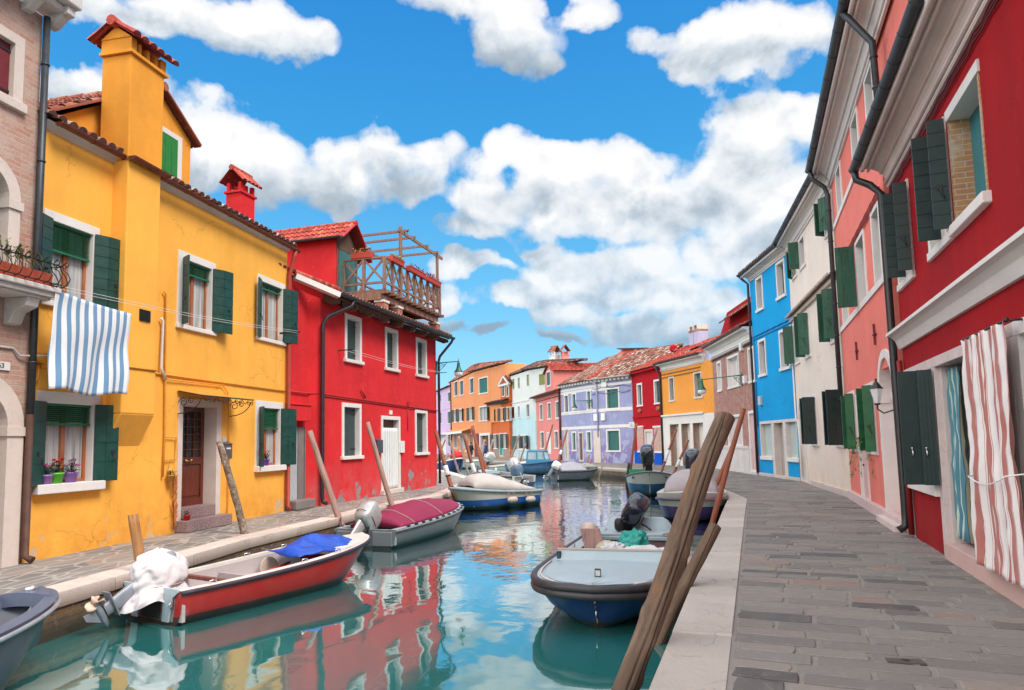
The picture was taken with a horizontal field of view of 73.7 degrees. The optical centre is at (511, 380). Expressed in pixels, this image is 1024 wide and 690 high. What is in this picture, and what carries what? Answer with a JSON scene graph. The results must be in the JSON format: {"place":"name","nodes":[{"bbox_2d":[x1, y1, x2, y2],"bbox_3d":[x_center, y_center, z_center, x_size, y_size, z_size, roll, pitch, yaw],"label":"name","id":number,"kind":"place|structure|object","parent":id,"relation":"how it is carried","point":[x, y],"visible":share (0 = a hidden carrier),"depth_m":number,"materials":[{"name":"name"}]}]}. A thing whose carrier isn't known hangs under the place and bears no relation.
{"place":"outdoors","nodes":[
{"label":"outdoors","id":0,"kind":"place"},
{"bbox_2d":[0,0,81,567],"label":"brick house","id":1,"kind":"structure","parent":0,"point":[23,43],"depth_m":10.93,"materials":[{"name":"brick"}]},
{"bbox_2d":[0,24,27,114],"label":"window","id":2,"kind":"structure","parent":1,"relation":"in","point":[12,46],"depth_m":11.01,"materials":[{"name":"stone"}]},
{"bbox_2d":[0,235,52,285],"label":"flower trough","id":3,"kind":"object","parent":1,"relation":"on","point":[15,268],"visible":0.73,"depth_m":10.43,"materials":[{"name":"ceramic"}]},
{"bbox_2d":[19,14,300,562],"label":"yellow house","id":4,"kind":"structure","parent":0,"point":[130,213],"depth_m":13.67,"materials":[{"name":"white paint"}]},
{"bbox_2d":[49,458,66,483],"bbox_3d":[-7.665,1.519,11.483,0.288,0.428,0.307,2,-6,-28],"label":"flower pot","id":5,"kind":"object","parent":4,"relation":"on","point":[57,477],"visible":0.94,"depth_m":11.46,"materials":[{"name":"green plastic"}]},
{"bbox_2d":[64,458,81,482],"bbox_3d":[-7.594,1.548,11.790,0.280,0.423,0.326,-1,-5,0],"label":"flower pot","id":6,"kind":"object","parent":4,"relation":"on","point":[71,475],"visible":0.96,"depth_m":11.73,"materials":[{"name":"purple plastic"}]},
{"bbox_2d":[31,390,118,494],"bbox_3d":[-7.652,1.069,11.820,0.467,1.705,1.784,-2,-5,12],"label":"window","id":7,"kind":"structure","parent":4,"relation":"in","point":[67,425],"depth_m":12.01,"materials":[{"name":"green paint"}]},
{"bbox_2d":[39,208,119,309],"bbox_3d":[-7.708,-2.028,12.088,0.488,1.640,1.678,-2,-5,12],"label":"window","id":8,"kind":"structure","parent":4,"relation":"in","point":[93,258],"depth_m":12.36,"materials":[{"name":"green paint"}]},
{"bbox_2d":[49,283,299,333],"bbox_3d":[-6.826,-1.399,14.762,0.650,0.521,7.865,-2,-5,12],"label":"clothesline","id":9,"kind":"object","parent":4,"relation":"attached to","point":[52,284],"visible":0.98,"depth_m":13.86,"materials":[{"name":"fabric"}]},
{"bbox_2d":[48,292,130,395],"bbox_3d":[-7.135,-0.564,11.619,0.162,1.660,1.683,-2,-5,10],"label":"bed sheet","id":10,"kind":"object","parent":9,"relation":"hanging from","point":[88,351],"visible":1,"depth_m":11.51,"materials":[{"name":"fabric"}]},
{"bbox_2d":[181,407,204,506],"bbox_3d":[-7.242,1.693,15.225,0.114,2.198,1.164,-2,-5,12],"label":"door","id":11,"kind":"structure","parent":4,"relation":"in","point":[193,421],"depth_m":15.44,"materials":[{"name":"red wood"}]},
{"bbox_2d":[175,249,233,335],"bbox_3d":[-6.994,-1.911,15.453,0.522,1.707,1.693,-2,-5,12],"label":"window","id":12,"kind":"structure","parent":4,"relation":"in","point":[203,289],"depth_m":15.67,"materials":[{"name":"white paint"}]},
{"bbox_2d":[254,400,296,471],"bbox_3d":[-6.331,1.481,18.093,0.495,1.824,1.687,-2,-5,12],"label":"window","id":13,"kind":"structure","parent":4,"relation":"in","point":[275,426],"depth_m":18.36,"materials":[{"name":"white paint"}]},
{"bbox_2d":[256,273,297,346],"bbox_3d":[-6.406,-1.846,18.346,0.503,1.732,1.858,-2,-5,12],"label":"window","id":14,"kind":"structure","parent":4,"relation":"in","point":[277,306],"depth_m":18.70,"materials":[{"name":"white paint"}]},
{"bbox_2d":[0,471,462,593],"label":"pavement","id":15,"kind":"structure","parent":0,"point":[46,572],"depth_m":12.31,"materials":[{"name":"stone"}]},
{"bbox_2d":[172,470,177,531],"bbox_3d":[-7.042,2.486,14.227,0.038,1.319,0.224,-2,-5,12],"label":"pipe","id":16,"kind":"object","parent":15,"relation":"on","point":[174,489],"visible":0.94,"depth_m":14.26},
{"bbox_2d":[34,496,452,646],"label":"quay edge left wall","id":17,"kind":"structure","parent":0,"point":[63,621],"depth_m":8.85,"materials":[{"name":"stone"}]},
{"bbox_2d":[28,469,465,609],"bbox_3d":[-5.690,4.224,25.084,10.096,0.188,52.151,-1,-5,-8],"label":"quay edge","id":18,"kind":"object","parent":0,"point":[78,589],"visible":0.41,"depth_m":12.16,"materials":[{"name":"stone"}]},
{"bbox_2d":[219,164,454,510],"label":"red house","id":19,"kind":"structure","parent":0,"point":[339,399],"depth_m":22.69,"materials":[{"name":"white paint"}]},
{"bbox_2d":[290,427,305,499],"bbox_3d":[-6.096,2.371,19.312,0.080,2.100,0.760,-3,-5,16],"label":"side door","id":20,"kind":"structure","parent":19,"relation":"in","point":[297,472],"depth_m":19.41,"materials":[{"name":"grey paint"}]},
{"bbox_2d":[340,402,363,459],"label":"window","id":21,"kind":"structure","parent":19,"relation":"in","point":[351,412],"depth_m":22.16,"materials":[{"name":"white paint"}]},
{"bbox_2d":[344,313,364,364],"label":"window","id":22,"kind":"structure","parent":19,"relation":"in","point":[353,324],"depth_m":22.52,"materials":[{"name":"white paint"}]},
{"bbox_2d":[383,428,397,489],"bbox_3d":[-4.397,2.803,24.491,0.089,2.186,1.261,-3,-5,16],"label":"door curtain","id":23,"kind":"object","parent":19,"relation":"hanging from","point":[390,455],"depth_m":24.57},
{"bbox_2d":[384,326,400,372],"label":"window","id":24,"kind":"structure","parent":19,"relation":"in","point":[391,335],"depth_m":25.18,"materials":[{"name":"white paint"}]},
{"bbox_2d":[342,226,443,336],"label":"roof terrace","id":25,"kind":"structure","parent":19,"relation":"on","point":[392,300],"depth_m":26.34,"materials":[{"name":"brown wood"}]},
{"bbox_2d":[351,247,373,258],"bbox_3d":[-5.436,-4.646,24.882,0.879,0.420,0.356,-3,-5,16],"label":"flower box","id":26,"kind":"object","parent":25,"relation":"attached to","point":[358,253],"visible":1,"depth_m":24.79,"materials":[{"name":"red plastic"}]},
{"bbox_2d":[406,263,426,278],"bbox_3d":[-3.757,-4.372,26.987,0.267,0.422,1.520,-3,-5,16],"label":"flower box","id":27,"kind":"object","parent":25,"relation":"attached to","point":[412,269],"visible":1,"depth_m":26.80,"materials":[{"name":"red plastic"}]},
{"bbox_2d":[415,337,428,378],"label":"window","id":28,"kind":"structure","parent":19,"relation":"in","point":[421,344],"depth_m":27.78,"materials":[{"name":"white paint"}]},
{"bbox_2d":[414,409,429,454],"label":"window","id":29,"kind":"structure","parent":19,"relation":"in","point":[421,417],"depth_m":27.47,"materials":[{"name":"white paint"}]},
{"bbox_2d":[435,358,462,376],"bbox_3d":[-2.639,-0.511,28.740,1.211,0.780,0.380,-3,-5,16],"label":"street lamp","id":30,"kind":"object","parent":19,"relation":"attached to","point":[458,371],"visible":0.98,"depth_m":28.59,"materials":[{"name":"green metal"}]},
{"bbox_2d":[4,468,719,689],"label":"canal water","id":31,"kind":"structure","parent":0,"point":[462,605],"depth_m":8.36,"materials":[{"name":"liquid"}]},
{"bbox_2d":[0,585,61,689],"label":"grey boat","id":32,"kind":"object","parent":31,"relation":"on","point":[21,625],"visible":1,"depth_m":6.62,"materials":[{"name":"plastic"}]},
{"bbox_2d":[128,514,144,561],"bbox_3d":[-5.288,3.019,9.879,0.174,2.192,0.152,-14,-5,-1],"label":"mooring pole","id":33,"kind":"object","parent":31,"relation":"in","point":[136,535],"visible":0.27,"depth_m":9.89,"materials":[{"name":"beige wood"}]},
{"bbox_2d":[83,532,370,626],"bbox_3d":[-4.023,2.950,10.611,1.578,1.138,5.024,-4,-6,31],"label":"red boat","id":34,"kind":"object","parent":31,"relation":"on","point":[166,587],"visible":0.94,"depth_m":9.45,"materials":[{"name":"paint"}]},
{"bbox_2d":[259,556,277,571],"bbox_3d":[-4.041,3.116,11.327,0.118,0.374,0.380,-4,-6,31],"label":"rope basket","id":35,"kind":"object","parent":34,"relation":"in","point":[268,563],"visible":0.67,"depth_m":11.32,"materials":[{"name":"wicker"}]},
{"bbox_2d":[268,533,368,557],"bbox_3d":[-3.326,2.790,11.806,1.007,0.334,1.628,-4,-6,31],"label":"tarpaulin","id":36,"kind":"object","parent":34,"relation":"on","point":[311,544],"visible":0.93,"depth_m":11.39,"materials":[{"name":"plastic"}]},
{"bbox_2d":[216,441,248,533],"bbox_3d":[-5.596,2.848,14.038,0.199,3.336,0.173,-17,-7,-1],"label":"mooring pole","id":37,"kind":"object","parent":31,"relation":"in","point":[242,525],"visible":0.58,"depth_m":14.07,"materials":[{"name":"brown wood"}]},
{"bbox_2d":[307,430,344,526],"bbox_3d":[-4.375,2.945,16.738,0.200,3.639,0.175,-21,-7,-2],"label":"mooring pole","id":38,"kind":"object","parent":31,"relation":"in","point":[328,487],"visible":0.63,"depth_m":16.75,"materials":[{"name":"brown wood"}]},
{"bbox_2d":[366,422,394,506],"bbox_3d":[-3.623,3.057,19.735,0.191,3.887,0.174,-18,-7,-2],"label":"mooring pole","id":39,"kind":"object","parent":31,"relation":"in","point":[381,470],"visible":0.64,"depth_m":19.76,"materials":[{"name":"brown wood"}]},
{"bbox_2d":[334,498,463,548],"bbox_3d":[-2.691,3.494,17.059,1.852,1.237,5.717,-3,-5,20],"label":"covered boat","id":40,"kind":"object","parent":31,"relation":"on","point":[404,523],"visible":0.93,"depth_m":15.99,"materials":[{"name":"fabric"}]},
{"bbox_2d":[434,430,455,501],"bbox_3d":[-2.209,3.518,24.148,0.205,3.695,0.185,-18,-15,-2],"label":"mooring pole","id":41,"kind":"object","parent":31,"relation":"in","point":[445,466],"visible":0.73,"depth_m":24.26,"materials":[{"name":"wood"}]},
{"bbox_2d":[437,451,462,472],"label":"navy boat","id":42,"kind":"object","parent":31,"relation":"on","point":[451,463],"visible":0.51,"depth_m":51.60,"materials":[{"name":"red fabric"}]},
{"bbox_2d":[471,425,485,473],"bbox_3d":[-1.505,4.241,34.373,0.221,4.077,0.206,-15,-13,-1],"label":"mooring pole","id":43,"kind":"object","parent":31,"relation":"in","point":[478,450],"visible":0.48,"depth_m":34.47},
{"bbox_2d":[448,473,543,510],"bbox_3d":[-0.744,3.984,24.317,3.716,1.403,1.770,4,-7,-43],"label":"hooded boat","id":44,"kind":"object","parent":31,"relation":"on","point":[480,491],"visible":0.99,"depth_m":23.53,"materials":[{"name":"beige fabric"}]},
{"bbox_2d":[475,452,525,472],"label":"pale boat","id":45,"kind":"object","parent":31,"relation":"on","point":[489,457],"visible":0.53,"depth_m":51.79,"materials":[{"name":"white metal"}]},
{"bbox_2d":[477,457,536,486],"bbox_3d":[-0.391,4.811,35.234,1.720,1.701,4.317,3,-6,-37],"label":"outboard boat","id":46,"kind":"object","parent":31,"relation":"on","point":[515,468],"visible":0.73,"depth_m":34.08,"materials":[{"name":"paint"}]},
{"bbox_2d":[505,450,559,473],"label":"cabin boat","id":47,"kind":"object","parent":31,"relation":"on","point":[539,462],"visible":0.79,"depth_m":48.14,"materials":[{"name":"blue paint"}]},
{"bbox_2d":[543,461,598,480],"bbox_3d":[3.468,5.367,40.187,3.525,1.322,1.590,0,-5,-16],"label":"netted boat","id":48,"kind":"object","parent":31,"relation":"on","point":[568,471],"visible":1,"depth_m":39.71,"materials":[{"name":"fabric"}]},
{"bbox_2d":[530,492,687,627],"bbox_3d":[1.868,2.836,11.467,2.096,1.448,7.162,-3,-5,15],"label":"work boat","id":49,"kind":"object","parent":31,"relation":"on","point":[560,577],"visible":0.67,"depth_m":8.90,"materials":[{"name":"blue paint"}]},
{"bbox_2d":[580,528,602,547],"bbox_3d":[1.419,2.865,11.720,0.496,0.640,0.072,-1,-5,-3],"label":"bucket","id":50,"kind":"object","parent":49,"relation":"in","point":[591,537],"visible":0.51,"depth_m":11.71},
{"bbox_2d":[617,528,650,544],"bbox_3d":[2.145,2.932,12.038,0.590,0.641,0.659,-3,-5,15],"label":"tarpaulin","id":51,"kind":"object","parent":49,"relation":"in","point":[636,536],"visible":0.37,"depth_m":11.86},
{"bbox_2d":[625,444,671,495],"bbox_3d":[6.011,4.022,29.783,2.105,2.406,5.081,-2,-5,12],"label":"bow on boat","id":52,"kind":"object","parent":31,"relation":"on","point":[648,481],"visible":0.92,"depth_m":27.85,"materials":[{"name":"plastic"}]},
{"bbox_2d":[611,411,734,689],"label":"mooring post","id":53,"kind":"object","parent":31,"relation":"in","point":[655,607],"visible":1,"depth_m":6.17,"materials":[{"name":"wood"}]},
{"bbox_2d":[655,522,720,644],"bbox_3d":[1.931,2.610,7.978,0.185,2.212,0.160,34,-26,3],"label":"mooring post","id":54,"kind":"object","parent":31,"relation":"in","point":[698,559],"visible":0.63,"depth_m":8.07,"materials":[{"name":"wood"}]},
{"bbox_2d":[655,449,728,520],"bbox_3d":[5.616,3.235,21.264,2.085,2.144,5.374,-3,-5,16],"label":"purple boat","id":55,"kind":"object","parent":31,"relation":"on","point":[668,496],"visible":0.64,"depth_m":19.37,"materials":[{"name":"grey fabric"}]},
{"bbox_2d":[710,408,745,522],"bbox_3d":[5.237,2.558,16.896,0.177,4.021,0.153,19,-14,2],"label":"mooring pole","id":56,"kind":"object","parent":31,"relation":"in","point":[715,511],"visible":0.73,"depth_m":16.95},
{"bbox_2d":[20,0,837,392],"label":"sky","id":57,"kind":"structure","parent":0,"point":[596,178],"materials":[{"name":"blue"}]},
{"bbox_2d":[436,385,450,454],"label":"lilac house","id":58,"kind":"structure","parent":0,"point":[445,407],"depth_m":103.39,"materials":[{"name":"purple paint"}]},
{"bbox_2d":[447,458,746,689],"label":"quay edge","id":59,"kind":"object","parent":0,"point":[696,655],"visible":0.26,"depth_m":6.53,"materials":[{"name":"stone"}]},
{"bbox_2d":[488,464,725,503],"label":"quay edge right wall","id":60,"kind":"structure","parent":0,"point":[611,474],"depth_m":41.82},
{"bbox_2d":[556,343,683,462],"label":"lavender house","id":61,"kind":"structure","parent":0,"point":[601,429],"depth_m":53.13,"materials":[{"name":"purple paint"}]},
{"bbox_2d":[578,432,583,461],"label":"doorway","id":62,"kind":"structure","parent":61,"relation":"in","point":[580,434],"depth_m":55.31,"materials":[{"name":"stone"}]},
{"bbox_2d":[605,387,619,410],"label":"window","id":63,"kind":"structure","parent":61,"relation":"in","point":[613,398],"depth_m":52.03,"materials":[{"name":"white paint"}]},
{"bbox_2d":[606,429,621,451],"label":"window","id":64,"kind":"structure","parent":61,"relation":"in","point":[613,438],"depth_m":51.82,"materials":[{"name":"white paint"}]},
{"bbox_2d":[437,454,1023,689],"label":"pavement","id":65,"kind":"structure","parent":0,"point":[732,679],"depth_m":7.07,"materials":[{"name":"stone"}]},
{"bbox_2d":[442,359,525,456],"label":"orange house","id":66,"kind":"structure","parent":65,"relation":"on","point":[474,388],"depth_m":83.02,"materials":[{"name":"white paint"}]},
{"bbox_2d":[478,376,487,394],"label":"window","id":67,"kind":"structure","parent":66,"relation":"in","point":[483,381],"depth_m":81.46,"materials":[{"name":"white paint"}]},
{"bbox_2d":[484,375,513,457],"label":"vermilion house","id":68,"kind":"structure","parent":65,"relation":"on","point":[501,436],"depth_m":75.43,"materials":[{"name":"orange paint"}]},
{"bbox_2d":[509,345,587,458],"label":"white house","id":69,"kind":"structure","parent":65,"relation":"on","point":[528,381],"depth_m":69.75,"materials":[{"name":"paint"}]},
{"bbox_2d":[511,434,528,450],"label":"window","id":70,"kind":"structure","parent":69,"relation":"in","point":[524,438],"depth_m":71.68,"materials":[{"name":"white paint"}]},
{"bbox_2d":[529,344,595,461],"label":"pink house","id":71,"kind":"structure","parent":65,"relation":"on","point":[548,407],"depth_m":61.97,"materials":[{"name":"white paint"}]},
{"bbox_2d":[627,335,719,464],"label":"crimson house","id":72,"kind":"structure","parent":65,"relation":"on","point":[646,401],"depth_m":47.83,"materials":[{"name":"red paint"}]},
{"bbox_2d":[652,324,714,465],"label":"amber house","id":73,"kind":"structure","parent":65,"relation":"on","point":[687,408],"depth_m":43.06,"materials":[{"name":"paint"}]},
{"bbox_2d":[668,376,674,401],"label":"window","id":74,"kind":"structure","parent":73,"relation":"in","point":[670,379],"depth_m":44.57,"materials":[{"name":"stone"}]},
{"bbox_2d":[693,371,702,398],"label":"window","id":75,"kind":"structure","parent":73,"relation":"in","point":[697,375],"depth_m":41.56,"materials":[{"name":"stone"}]},
{"bbox_2d":[701,296,759,474],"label":"red brick house","id":76,"kind":"structure","parent":65,"relation":"on","point":[728,349],"depth_m":34.93,"materials":[{"name":"white paint"}]},
{"bbox_2d":[726,352,739,389],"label":"window","id":77,"kind":"structure","parent":76,"relation":"in","point":[733,360],"depth_m":35.72,"materials":[{"name":"white paint"}]},
{"bbox_2d":[728,414,743,445],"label":"window","id":78,"kind":"structure","parent":76,"relation":"in","point":[740,439],"depth_m":35.05,"materials":[{"name":"white paint"}]},
{"bbox_2d":[747,345,756,383],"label":"window","id":79,"kind":"structure","parent":76,"relation":"in","point":[748,349],"depth_m":32.35,"materials":[{"name":"white paint"}]},
{"bbox_2d":[748,410,755,471],"bbox_3d":[11.497,2.889,32.108,0.370,2.932,1.004,-1,-5,2],"label":"doorway","id":80,"kind":"structure","parent":76,"relation":"in","point":[750,413],"depth_m":32.41,"materials":[{"name":"white paint"}]},
{"bbox_2d":[736,244,800,480],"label":"sky blue house","id":81,"kind":"structure","parent":65,"relation":"on","point":[764,272],"depth_m":29.28,"materials":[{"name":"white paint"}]},
{"bbox_2d":[755,274,763,312],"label":"window","id":82,"kind":"structure","parent":81,"relation":"in","point":[758,281],"depth_m":31.08,"materials":[{"name":"white paint"}]},
{"bbox_2d":[758,337,767,377],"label":"window","id":83,"kind":"structure","parent":81,"relation":"in","point":[762,358],"depth_m":30.93,"materials":[{"name":"white paint"}]},
{"bbox_2d":[775,258,786,300],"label":"window","id":84,"kind":"structure","parent":81,"relation":"in","point":[780,265],"depth_m":28.39,"materials":[{"name":"white paint"}]},
{"bbox_2d":[778,329,790,371],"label":"window","id":85,"kind":"structure","parent":81,"relation":"in","point":[783,366],"depth_m":28.22,"materials":[{"name":"white paint"}]},
{"bbox_2d":[772,173,850,496],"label":"cream house","id":86,"kind":"structure","parent":65,"relation":"on","point":[801,238],"depth_m":22.77,"materials":[{"name":"white paint"}]},
{"bbox_2d":[782,323,799,365],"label":"window","id":87,"kind":"structure","parent":86,"relation":"in","point":[788,332],"depth_m":26.59,"materials":[{"name":"white paint"}]},
{"bbox_2d":[788,232,805,271],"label":"window","id":88,"kind":"structure","parent":86,"relation":"in","point":[794,256],"depth_m":24.75,"materials":[{"name":"white paint"}]},
{"bbox_2d":[793,310,811,359],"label":"window","id":89,"kind":"structure","parent":86,"relation":"in","point":[802,337],"depth_m":23.80,"materials":[{"name":"white paint"}]},
{"bbox_2d":[799,394,818,446],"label":"window","id":90,"kind":"structure","parent":86,"relation":"in","point":[808,405],"depth_m":23.12,"materials":[{"name":"white paint"}]},
{"bbox_2d":[813,191,832,239],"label":"window","id":91,"kind":"structure","parent":86,"relation":"in","point":[820,217],"depth_m":20.26,"materials":[{"name":"white paint"}]},
{"bbox_2d":[816,288,839,344],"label":"window","id":92,"kind":"structure","parent":86,"relation":"in","point":[825,324],"depth_m":19.99,"materials":[{"name":"white paint"}]},
{"bbox_2d":[822,387,843,447],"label":"window","id":93,"kind":"structure","parent":86,"relation":"in","point":[833,429],"depth_m":19.59,"materials":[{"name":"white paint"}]},
{"bbox_2d":[805,0,908,531],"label":"salmon pink house","id":94,"kind":"structure","parent":65,"relation":"on","point":[864,34],"depth_m":14.91,"materials":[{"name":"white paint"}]},
{"bbox_2d":[835,160,842,213],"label":"window","id":95,"kind":"structure","parent":94,"relation":"in","point":[838,179],"depth_m":18.66,"materials":[{"name":"white paint"}]},
{"bbox_2d":[840,390,857,451],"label":"window","id":96,"kind":"structure","parent":94,"relation":"in","point":[848,409],"depth_m":17.51,"materials":[{"name":"white paint"}]},
{"bbox_2d":[834,228,867,307],"bbox_3d":[7.842,-2.483,15.485,0.771,1.604,1.299,-3,-5,19],"label":"window","id":97,"kind":"structure","parent":94,"relation":"in","point":[845,262],"depth_m":16.02,"materials":[{"name":"white paint"}]},
{"bbox_2d":[850,106,859,158],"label":"window","id":98,"kind":"structure","parent":94,"relation":"in","point":[854,125],"depth_m":15.76,"materials":[{"name":"white paint"}]},
{"bbox_2d":[849,437,875,478],"bbox_3d":[8.179,1.771,15.606,1.114,1.070,1.109,-6,-7,41],"label":"fern","id":99,"kind":"object","parent":94,"relation":"on","point":[856,457],"visible":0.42,"depth_m":15.64,"materials":[{"name":"plant"}]},
{"bbox_2d":[856,381,878,454],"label":"window","id":100,"kind":"structure","parent":94,"relation":"in","point":[866,409],"depth_m":14.72,"materials":[{"name":"white paint"}]},
{"bbox_2d":[863,62,873,118],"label":"window","id":101,"kind":"structure","parent":94,"relation":"in","point":[867,83],"depth_m":13.81,"materials":[{"name":"white paint"}]},
{"bbox_2d":[870,199,882,284],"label":"window","id":102,"kind":"structure","parent":94,"relation":"in","point":[874,215],"depth_m":13.82,"materials":[{"name":"white paint"}]},
{"bbox_2d":[870,378,892,413],"bbox_3d":[6.924,0.297,12.833,0.394,0.673,0.240,-1,-5,-3],"label":"wall lantern","id":103,"kind":"object","parent":94,"relation":"attached to","point":[876,389],"depth_m":12.77,"materials":[{"name":"glass"}]},
{"bbox_2d":[885,658,925,665],"bbox_3d":[3.034,2.168,5.266,0.260,0.022,0.110,-2,-5,12],"label":"stone","id":104,"kind":"object","parent":65,"relation":"on","point":[906,661],"visible":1,"depth_m":5.24,"materials":[{"name":"grey stone"}]},
{"bbox_2d":[848,0,1023,607],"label":"dark red house","id":105,"kind":"structure","parent":65,"relation":"on","point":[940,147],"depth_m":8.57,"materials":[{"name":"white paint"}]},
{"bbox_2d":[882,178,915,292],"bbox_3d":[6.435,-2.362,11.208,0.595,1.597,1.394,-3,-5,19],"label":"window","id":106,"kind":"structure","parent":105,"relation":"in","point":[896,205],"depth_m":10.74,"materials":[{"name":"green paint"}]},
{"bbox_2d":[911,116,955,261],"bbox_3d":[5.694,-2.535,9.122,0.595,1.597,1.441,-3,-5,19],"label":"shutter","id":107,"kind":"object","parent":105,"relation":"in","point":[930,161],"depth_m":8.69,"materials":[{"name":"green paint"}]},
{"bbox_2d":[946,366,973,543],"bbox_3d":[6.078,0.999,9.274,0.149,2.354,0.531,-3,-5,19],"label":"curtain","id":108,"kind":"object","parent":105,"relation":"hanging from","point":[961,481],"visible":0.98,"depth_m":9.21,"materials":[{"name":"fabric"}]},
{"bbox_2d":[944,59,991,237],"bbox_3d":[5.390,-2.640,7.901,0.390,1.604,1.373,-3,-5,19],"label":"window","id":109,"kind":"structure","parent":105,"relation":"in","point":[963,117],"depth_m":8.33,"materials":[{"name":"white paint"}]},
{"bbox_2d":[960,317,1022,340],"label":"curtain rod","id":110,"kind":"object","parent":105,"relation":"attached to","point":[1006,320],"visible":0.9,"depth_m":6.61,"materials":[{"name":"white metal"}]},
{"bbox_2d":[961,321,1023,587],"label":"door curtain","id":111,"kind":"object","parent":110,"relation":"hanging from","point":[997,517],"depth_m":7.04,"materials":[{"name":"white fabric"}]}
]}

